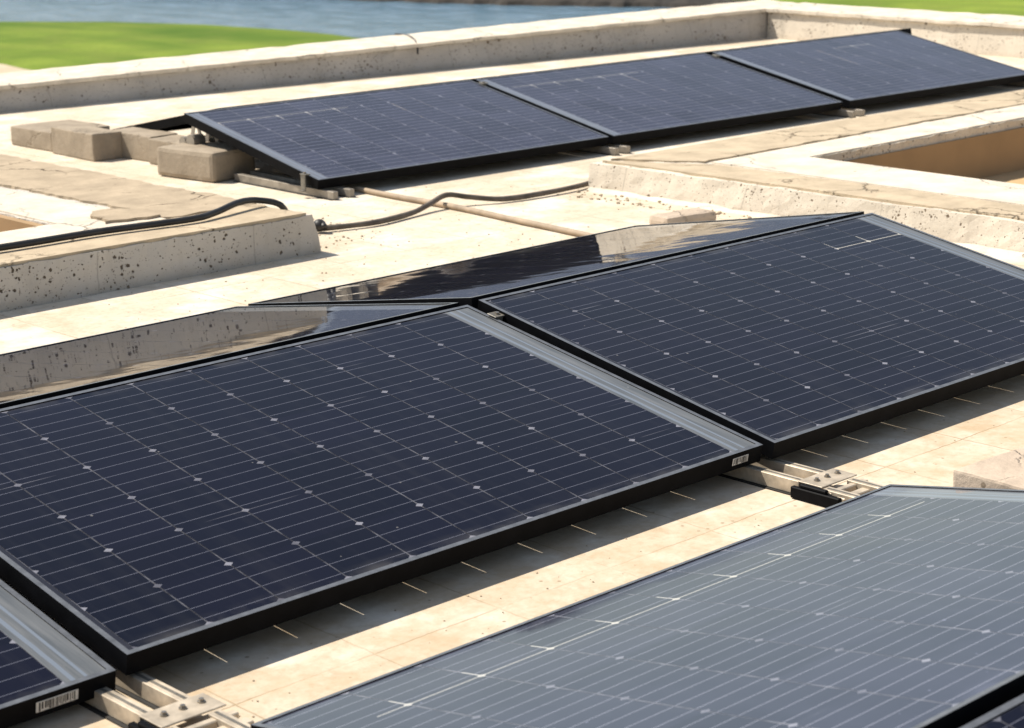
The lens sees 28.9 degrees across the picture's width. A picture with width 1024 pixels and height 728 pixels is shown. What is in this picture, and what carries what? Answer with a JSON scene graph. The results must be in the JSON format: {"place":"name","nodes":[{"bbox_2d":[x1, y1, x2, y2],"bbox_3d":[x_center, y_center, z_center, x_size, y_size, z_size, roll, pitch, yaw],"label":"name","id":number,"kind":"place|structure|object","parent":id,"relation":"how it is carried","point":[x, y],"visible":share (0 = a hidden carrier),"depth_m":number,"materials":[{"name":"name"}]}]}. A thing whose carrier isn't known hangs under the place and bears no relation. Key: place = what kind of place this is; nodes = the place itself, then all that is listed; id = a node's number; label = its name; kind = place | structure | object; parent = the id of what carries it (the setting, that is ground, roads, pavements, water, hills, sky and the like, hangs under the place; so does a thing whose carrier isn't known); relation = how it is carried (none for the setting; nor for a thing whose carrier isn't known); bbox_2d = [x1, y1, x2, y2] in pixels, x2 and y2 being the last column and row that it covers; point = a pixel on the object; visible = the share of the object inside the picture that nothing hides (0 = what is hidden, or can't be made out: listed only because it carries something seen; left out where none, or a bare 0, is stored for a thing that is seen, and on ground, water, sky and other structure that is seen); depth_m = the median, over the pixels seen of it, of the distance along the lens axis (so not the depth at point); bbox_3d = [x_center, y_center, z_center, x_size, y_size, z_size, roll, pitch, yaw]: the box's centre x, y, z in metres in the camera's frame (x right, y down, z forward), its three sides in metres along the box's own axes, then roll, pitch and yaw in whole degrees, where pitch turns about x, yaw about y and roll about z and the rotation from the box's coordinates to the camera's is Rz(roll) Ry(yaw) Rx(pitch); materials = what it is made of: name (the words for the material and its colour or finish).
{"place":"outdoors","nodes":[
{"label":"outdoors","id":0,"kind":"place"},
{"bbox_2d":[0,64,30,73],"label":"sand bunker","id":1,"kind":"object","parent":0,"point":[4,68],"visible":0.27,"depth_m":79.10},
{"bbox_2d":[0,22,358,69],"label":"lawn","id":2,"kind":"structure","parent":0,"point":[37,45],"depth_m":88.01,"materials":[{"name":"green plant"}]},
{"bbox_2d":[0,0,668,37],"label":"pond","id":3,"kind":"structure","parent":0,"point":[357,19],"depth_m":103.58,"materials":[{"name":"liquid"}]},
{"bbox_2d":[354,0,752,7],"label":"pond bank","id":4,"kind":"structure","parent":0,"point":[639,3],"depth_m":105.58,"materials":[{"name":"stone"}]},
{"bbox_2d":[775,0,1023,16],"bbox_3d":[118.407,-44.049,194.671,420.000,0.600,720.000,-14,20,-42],"label":"lawn","id":5,"kind":"structure","parent":0,"point":[1007,7],"depth_m":98.17,"materials":[{"name":"green plant"}]},
{"label":"ground","id":6,"kind":"structure","parent":0,"visible":0},
{"bbox_2d":[0,38,1023,727],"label":"building","id":7,"kind":"structure","parent":6,"relation":"on","point":[296,662],"depth_m":4.86,"materials":[{"name":"beige concrete"}]},
{"bbox_2d":[0,579,115,727],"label":"solar panel","id":8,"kind":"object","parent":7,"relation":"on","point":[48,665],"visible":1,"depth_m":3.29,"materials":[{"name":"black glass"}]},
{"bbox_2d":[11,119,109,151],"bbox_3d":[-2.189,-1.112,9.652,0.333,0.093,0.365,-15,20,-43],"label":"paver block","id":9,"kind":"object","parent":7,"relation":"on","point":[36,135],"depth_m":9.59,"materials":[{"name":"beige concrete"}]},
{"bbox_2d":[51,124,122,160],"bbox_3d":[-1.983,-1.034,9.275,0.158,0.126,0.382,-14,19,-40],"label":"paver block","id":10,"kind":"object","parent":7,"relation":"on","point":[87,142],"depth_m":9.18,"materials":[{"name":"beige concrete"}]},
{"bbox_2d":[79,687,159,727],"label":"mounting rail","id":11,"kind":"object","parent":7,"relation":"on","point":[114,707],"visible":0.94,"depth_m":3.24,"materials":[{"name":"metal"}]},
{"bbox_2d":[78,640,190,709],"bbox_3d":[-0.989,0.447,3.710,0.040,0.035,1.340,-14,20,-42],"label":"mounting rail","id":12,"kind":"object","parent":7,"relation":"on","point":[147,690],"visible":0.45,"depth_m":3.31,"materials":[{"name":"metal"}]},
{"bbox_2d":[0,305,762,675],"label":"solar panel","id":13,"kind":"object","parent":12,"relation":"on","point":[466,399],"visible":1,"depth_m":4.05,"materials":[{"name":"black glass"}]},
{"bbox_2d":[114,127,176,161],"bbox_3d":[-1.713,-1.019,9.215,0.349,0.119,0.163,13,20,42],"label":"paver block","id":14,"kind":"object","parent":7,"relation":"on","point":[135,143],"depth_m":9.13,"materials":[{"name":"beige concrete"}]},
{"bbox_2d":[0,154,320,311],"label":"roof opening curb","id":15,"kind":"structure","parent":7,"relation":"on","point":[40,199],"depth_m":6.75,"materials":[{"name":"concrete"}]},
{"bbox_2d":[0,197,287,250],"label":"power cable","id":16,"kind":"object","parent":15,"relation":"on","point":[129,227],"visible":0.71,"depth_m":6.62,"materials":[{"name":"black rubber"}]},
{"bbox_2d":[148,135,182,164],"bbox_3d":[-1.501,-0.959,8.975,0.248,0.118,0.164,13,20,42],"label":"paver block","id":17,"kind":"object","parent":7,"relation":"on","point":[154,144],"depth_m":8.97,"materials":[{"name":"beige concrete"}]},
{"bbox_2d":[128,693,253,727],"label":"rail joiner","id":18,"kind":"object","parent":7,"relation":"on","point":[182,710],"visible":0.94,"depth_m":3.18,"materials":[{"name":"metal"}]},
{"bbox_2d":[157,141,254,181],"bbox_3d":[-1.330,-0.883,8.647,0.364,0.131,0.258,11,19,38],"label":"paver block","id":19,"kind":"object","parent":7,"relation":"on","point":[208,161],"depth_m":8.54,"materials":[{"name":"beige concrete"}]},
{"bbox_2d":[179,126,219,144],"bbox_3d":[-1.367,-0.953,8.760,0.139,0.212,0.220,-14,19,-40],"label":"ridge support","id":20,"kind":"object","parent":19,"relation":"on","point":[193,138],"visible":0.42,"depth_m":8.70,"materials":[{"name":"metal"}]},
{"bbox_2d":[208,709,250,727],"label":"mounting rail","id":21,"kind":"object","parent":7,"relation":"on","point":[223,718],"visible":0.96,"depth_m":3.16,"materials":[{"name":"metal"}]},
{"bbox_2d":[233,173,338,200],"bbox_3d":[-0.944,-0.738,8.261,0.040,0.035,0.700,-14,19,-40],"label":"mounting rail","id":22,"kind":"object","parent":7,"relation":"on","point":[310,191],"visible":1,"depth_m":8.24,"materials":[{"name":"metal"}]},
{"bbox_2d":[250,171,355,197],"bbox_3d":[-0.882,-0.754,8.318,0.040,0.035,0.700,-14,19,-40],"label":"mounting rail","id":23,"kind":"object","parent":7,"relation":"on","point":[345,192],"visible":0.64,"depth_m":8.33,"materials":[{"name":"metal"}]},
{"bbox_2d":[184,80,608,188],"bbox_3d":[-0.495,-1.048,8.887,1.650,0.041,0.978,-14,30,-40],"label":"solar panel","id":24,"kind":"object","parent":23,"relation":"on","point":[339,140],"visible":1,"depth_m":8.77,"materials":[{"name":"blue glass"}]},
{"bbox_2d":[299,172,310,191],"bbox_3d":[-0.842,-0.740,8.065,0.038,0.078,0.040,-14,19,-40],"label":"end clamp","id":25,"kind":"object","parent":24,"relation":"attached to","point":[303,181],"visible":1,"depth_m":8.06,"materials":[{"name":"metal"}]},
{"bbox_2d":[112,76,496,130],"bbox_3d":[-1.006,-1.258,9.724,1.650,0.041,0.978,-14,8,-40],"label":"solar panel","id":26,"kind":"object","parent":7,"relation":"on","point":[174,123],"visible":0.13,"depth_m":9.24,"materials":[{"name":"black glass"}]},
{"bbox_2d":[315,219,327,231],"bbox_3d":[-0.707,-0.510,7.326,0.049,0.050,0.066,-14,20,-42],"label":"cable joint","id":27,"kind":"object","parent":7,"relation":"on","point":[321,225],"visible":0.88,"depth_m":7.31,"materials":[{"name":"black plastic"}]},
{"bbox_2d":[0,0,797,112],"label":"parapet wall","id":28,"kind":"structure","parent":7,"relation":"on","point":[361,57],"depth_m":12.45,"materials":[{"name":"paint"}]},
{"bbox_2d":[395,33,418,53],"bbox_3d":[-0.659,-2.061,12.784,0.052,0.087,0.632,-5,15,-15],"label":"loose cable","id":29,"kind":"object","parent":28,"relation":"on","point":[413,39],"visible":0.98,"depth_m":12.70,"materials":[{"name":"grey"}]},
{"bbox_2d":[272,168,592,236],"bbox_3d":[-0.298,-0.629,7.817,0.047,0.022,2.358,-13,19,-38],"label":"conduit pipe","id":30,"kind":"object","parent":7,"relation":"on","point":[555,228],"visible":0.52,"depth_m":7.65,"materials":[{"name":"beige plastic"}]},
{"bbox_2d":[324,181,587,230],"bbox_3d":[-0.190,-0.643,7.793,1.507,0.056,0.127,-14,19,-40],"label":"flexible conduit","id":31,"kind":"object","parent":7,"relation":"on","point":[421,208],"visible":0.91,"depth_m":7.80,"materials":[{"name":"black plastic"}]},
{"bbox_2d":[108,186,1011,716],"bbox_3d":[-0.285,-0.105,5.846,4.144,0.014,3.884,-14,20,-42],"label":"roof grit","id":32,"kind":"object","parent":7,"relation":"on","point":[532,244],"visible":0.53,"depth_m":7.57,"materials":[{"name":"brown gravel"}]},
{"bbox_2d":[575,146,619,155],"bbox_3d":[0.009,-1.088,9.549,0.041,0.035,1.400,-14,19,-40],"label":"mounting rail","id":33,"kind":"object","parent":7,"relation":"on","point":[608,150],"visible":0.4,"depth_m":9.09,"materials":[{"name":"metal"}]},
{"bbox_2d":[497,50,723,76],"bbox_3d":[0.241,-1.560,10.812,1.650,0.041,0.978,-14,8,-40],"label":"solar panel","id":34,"kind":"object","parent":7,"relation":"on","point":[709,52],"visible":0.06,"depth_m":10.43,"materials":[{"name":"black glass"}]},
{"bbox_2d":[605,143,629,153],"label":"mounting rail","id":35,"kind":"object","parent":7,"relation":"on","point":[624,149],"visible":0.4,"depth_m":9.11,"materials":[{"name":"metal"}]},
{"bbox_2d":[475,53,841,143],"bbox_3d":[0.752,-1.350,9.975,1.650,0.040,0.978,-14,30,-40],"label":"solar panel","id":36,"kind":"object","parent":35,"relation":"on","point":[621,102],"visible":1,"depth_m":9.88,"materials":[{"name":"blue glass"}]},
{"bbox_2d":[250,484,1023,727],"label":"solar panel","id":37,"kind":"object","parent":7,"relation":"on","point":[894,606],"visible":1,"depth_m":3.15,"materials":[{"name":"black glass"}]},
{"bbox_2d":[485,404,810,494],"bbox_3d":[0.173,0.154,4.766,0.040,0.035,1.358,-14,20,-42],"label":"mounting rail","id":38,"kind":"object","parent":7,"relation":"on","point":[768,479],"visible":0.28,"depth_m":4.36,"materials":[{"name":"metal"}]},
{"bbox_2d":[650,207,715,223],"bbox_3d":[0.632,-0.539,7.365,0.250,0.051,0.112,-11,18,-35],"label":"paver block","id":39,"kind":"object","parent":7,"relation":"on","point":[696,214],"depth_m":7.33,"materials":[{"name":"beige concrete"}]},
{"bbox_2d":[582,415,823,487],"bbox_3d":[0.222,0.138,4.823,0.040,0.035,1.340,-14,20,-42],"label":"mounting rail","id":40,"kind":"object","parent":7,"relation":"on","point":[789,468],"visible":0.18,"depth_m":4.41,"materials":[{"name":"metal"}]},
{"bbox_2d":[477,213,1023,458],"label":"solar panel","id":41,"kind":"object","parent":40,"relation":"on","point":[855,323],"visible":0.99,"depth_m":5.09,"materials":[{"name":"black glass"}]},
{"bbox_2d":[487,311,504,320],"bbox_3d":[-0.039,-0.109,4.984,0.038,0.045,0.032,-14,30,-42],"label":"panel clamp","id":42,"kind":"object","parent":41,"relation":"attached to","point":[497,315],"visible":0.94,"depth_m":4.97,"materials":[{"name":"metal"}]},
{"bbox_2d":[586,89,1023,257],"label":"roof opening curb","id":43,"kind":"structure","parent":7,"relation":"on","point":[952,171],"depth_m":7.96,"materials":[{"name":"paint"}]},
{"bbox_2d":[726,28,911,49],"bbox_3d":[1.489,-1.863,11.899,1.650,0.041,0.978,-14,8,-40],"label":"solar panel","id":44,"kind":"object","parent":7,"relation":"on","point":[908,30],"visible":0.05,"depth_m":11.63,"materials":[{"name":"black glass"}]},
{"bbox_2d":[814,109,855,117],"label":"mounting rail","id":45,"kind":"object","parent":7,"relation":"on","point":[844,113],"visible":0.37,"depth_m":10.20,"materials":[{"name":"metal"}]},
{"bbox_2d":[790,468,881,506],"bbox_3d":[0.699,0.265,4.284,0.151,0.042,0.134,-14,20,-42],"label":"rail joiner","id":46,"kind":"object","parent":7,"relation":"on","point":[813,493],"visible":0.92,"depth_m":4.26,"materials":[{"name":"metal"}]},
{"bbox_2d":[824,487,858,500],"bbox_3d":[1.151,0.400,3.762,0.040,0.035,1.395,-14,20,-42],"label":"mounting rail","id":47,"kind":"object","parent":7,"relation":"on","point":[846,495],"visible":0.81,"depth_m":4.21,"materials":[{"name":"metal"}]},
{"bbox_2d":[841,107,864,116],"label":"mounting rail","id":48,"kind":"object","parent":7,"relation":"on","point":[860,112],"visible":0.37,"depth_m":10.21,"materials":[{"name":"metal"}]},
{"bbox_2d":[711,30,1023,107],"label":"solar panel","id":49,"kind":"object","parent":48,"relation":"on","point":[866,69],"visible":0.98,"depth_m":10.98,"materials":[{"name":"blue glass"}]},
{"bbox_2d":[847,478,883,490],"bbox_3d":[1.213,0.384,3.819,0.040,0.035,1.395,-14,20,-42],"label":"mounting rail","id":50,"kind":"object","parent":7,"relation":"on","point":[870,486],"visible":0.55,"depth_m":4.27,"materials":[{"name":"metal"}]},
{"bbox_2d":[766,2,1023,57],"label":"parapet wall","id":51,"kind":"structure","parent":7,"relation":"on","point":[988,34],"depth_m":13.51,"materials":[{"name":"paint"}]},
{"bbox_2d":[954,447,1023,489],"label":"paver block","id":52,"kind":"object","parent":7,"relation":"on","point":[1004,471],"depth_m":4.09,"materials":[{"name":"beige concrete"}]},
{"bbox_2d":[960,694,1023,727],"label":"solar panel","id":53,"kind":"object","parent":7,"relation":"on","point":[1009,714],"visible":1,"depth_m":2.64,"materials":[{"name":"blue glass"}]},
{"bbox_2d":[1003,81,1023,86],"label":"mounting rail","id":54,"kind":"object","parent":7,"relation":"on","point":[1019,84],"depth_m":11.35,"materials":[{"name":"metal"}]},
{"bbox_3d":[-0.113,-0.014,5.091,0.040,0.200,0.200,-14,20,-42],"label":"ridge support","id":55,"kind":"object","parent":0,"visible":0},
{"bbox_2d":[0,302,458,408],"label":"solar panel","id":56,"kind":"object","parent":55,"relation":"on","point":[28,375],"visible":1,"depth_m":4.96,"materials":[{"name":"black glass"}]},
{"bbox_2d":[248,211,863,308],"bbox_3d":[0.164,-0.304,5.973,1.650,0.041,0.978,-14,10,-42],"label":"solar panel","id":57,"kind":"object","parent":55,"relation":"on","point":[471,282],"visible":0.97,"depth_m":5.87,"materials":[{"name":"black glass"}]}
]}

